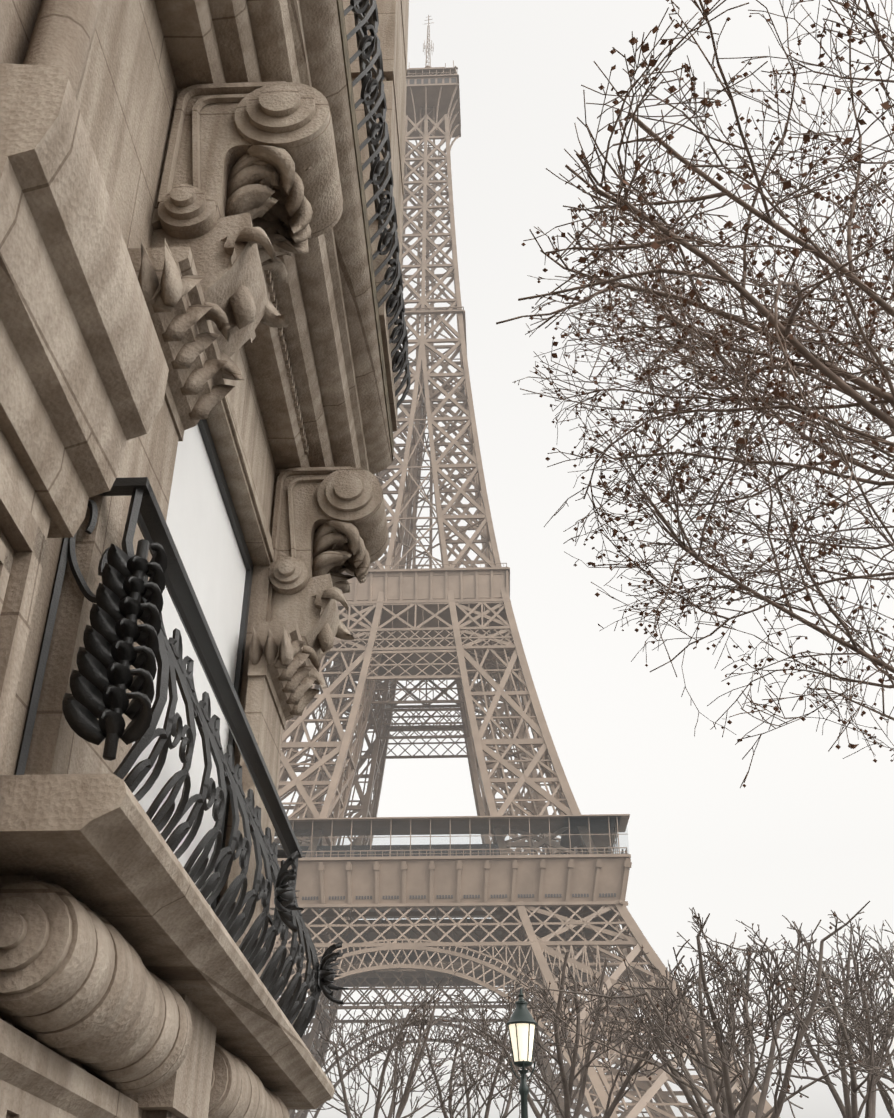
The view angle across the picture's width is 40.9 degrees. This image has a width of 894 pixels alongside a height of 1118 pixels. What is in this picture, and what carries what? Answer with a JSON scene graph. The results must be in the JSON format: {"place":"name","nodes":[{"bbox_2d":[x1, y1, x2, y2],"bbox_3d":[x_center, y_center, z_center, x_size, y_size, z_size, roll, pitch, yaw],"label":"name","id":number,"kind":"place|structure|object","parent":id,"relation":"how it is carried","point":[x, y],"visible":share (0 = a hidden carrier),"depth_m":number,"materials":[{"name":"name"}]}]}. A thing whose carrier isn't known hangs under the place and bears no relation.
{"place":"outdoors","nodes":[
{"label":"outdoors","id":0,"kind":"place"},
{"bbox_2d":[0,0,408,1117],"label":"facade","id":1,"kind":"structure","parent":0,"point":[132,984],"depth_m":4.02,"materials":[{"name":"beige stone"}]},
{"bbox_2d":[128,424,245,906],"bbox_3d":[-1.311,0.567,5.945,0.007,2.882,2.541,-1,-30,2],"label":"blind window","id":2,"kind":"structure","parent":1,"relation":"in","point":[201,530],"depth_m":6.35,"materials":[{"name":"white glass"}]},
{"bbox_2d":[14,0,410,1037],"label":"balcony railing","id":3,"kind":"object","parent":1,"relation":"attached to","point":[144,514],"visible":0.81,"depth_m":4.94,"materials":[{"name":"black metal"}]},
{"bbox_2d":[198,419,252,910],"bbox_3d":[-1.385,1.757,5.161,0.206,5.724,2.740,-1,-30,2],"label":"window frame","id":4,"kind":"object","parent":1,"relation":"attached to","point":[203,426],"visible":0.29,"depth_m":7.11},
{"bbox_2d":[138,145,369,715],"bbox_3d":[-0.898,-0.531,6.510,0.805,1.547,4.135,0,-30,-1],"label":"carved leaf ornament","id":5,"kind":"object","parent":1,"relation":"attached to","point":[263,180],"visible":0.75,"depth_m":5.39,"materials":[{"name":"beige stone"}]},
{"bbox_2d":[337,0,393,460],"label":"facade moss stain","id":6,"kind":"object","parent":1,"relation":"attached to","point":[355,133],"visible":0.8,"depth_m":7.09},
{"bbox_2d":[264,15,779,1117],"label":"eiffel tower","id":7,"kind":"structure","parent":0,"point":[408,619],"materials":[{"name":"brown metal"}]},
{"bbox_2d":[274,0,893,1117],"label":"sky","id":8,"kind":"structure","parent":0,"point":[809,834],"materials":[{"name":"white"}]},
{"label":"ground","id":9,"kind":"structure","parent":0,"visible":0},
{"bbox_2d":[308,969,501,1117],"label":"park tree","id":10,"kind":"object","parent":9,"relation":"on","point":[394,1082],"visible":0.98,"depth_m":50.63,"materials":[{"name":"brown plant"}]},
{"bbox_2d":[313,998,479,1117],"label":"tree buds","id":11,"kind":"object","parent":10,"relation":"attached to","point":[403,1056],"visible":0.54,"depth_m":50.76,"materials":[{"name":"brown plant"}]},
{"bbox_2d":[405,957,592,1117],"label":"park tree","id":12,"kind":"object","parent":9,"relation":"on","point":[492,1085],"visible":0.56,"depth_m":52.86,"materials":[{"name":"brown plant"}]},
{"bbox_2d":[419,987,563,1115],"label":"tree buds","id":13,"kind":"object","parent":12,"relation":"attached to","point":[501,1095],"visible":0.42,"depth_m":52.73,"materials":[{"name":"brown plant"}]},
{"bbox_2d":[506,988,537,1117],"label":"street lamp","id":14,"kind":"object","parent":9,"relation":"on","point":[521,1013],"depth_m":18.18,"materials":[{"name":"black metal"}]},
{"bbox_2d":[400,941,720,1117],"bbox_3d":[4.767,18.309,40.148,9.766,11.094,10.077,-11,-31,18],"label":"park tree","id":15,"kind":"object","parent":9,"relation":"on","point":[567,1088],"visible":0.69,"depth_m":41.12,"materials":[{"name":"brown plant"}]},
{"bbox_2d":[496,0,893,787],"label":"plane tree","id":16,"kind":"object","parent":9,"relation":"on","point":[850,384],"visible":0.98,"depth_m":11.83,"materials":[{"name":"brown plant"}]},
{"bbox_2d":[521,0,893,787],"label":"buds","id":17,"kind":"object","parent":16,"relation":"attached to","point":[795,252],"visible":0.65,"depth_m":12.05,"materials":[{"name":"brown plant"}]},
{"bbox_2d":[504,907,893,1117],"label":"park tree","id":18,"kind":"object","parent":9,"relation":"on","point":[744,1109],"visible":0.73,"depth_m":38.88,"materials":[{"name":"brown plant"}]},
{"bbox_2d":[508,942,888,1067],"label":"tree buds","id":19,"kind":"object","parent":18,"relation":"attached to","point":[550,1045],"visible":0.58,"depth_m":39.16,"materials":[{"name":"brown plant"}]},
{"bbox_2d":[610,901,893,1117],"bbox_3d":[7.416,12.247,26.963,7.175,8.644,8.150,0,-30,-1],"label":"park tree","id":20,"kind":"object","parent":9,"relation":"on","point":[724,1084],"visible":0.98,"depth_m":27.39,"materials":[{"name":"brown plant"}]},
{"bbox_2d":[689,910,893,1117],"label":"park tree","id":21,"kind":"object","parent":9,"relation":"on","point":[848,1110],"visible":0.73,"depth_m":42.78,"materials":[{"name":"brown plant"}]},
{"bbox_2d":[744,924,893,1097],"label":"tree buds","id":22,"kind":"object","parent":21,"relation":"attached to","point":[745,930],"visible":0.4,"depth_m":43.62,"materials":[{"name":"brown plant"}]},
{"bbox_2d":[791,915,893,1117],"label":"park tree","id":23,"kind":"object","parent":9,"relation":"on","point":[884,1094],"visible":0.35,"depth_m":49.48,"materials":[{"name":"brown plant"}]},
{"bbox_2d":[811,925,892,1094],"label":"tree buds","id":24,"kind":"object","parent":23,"relation":"attached to","point":[833,997],"visible":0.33,"depth_m":49.67,"materials":[{"name":"brown plant"}]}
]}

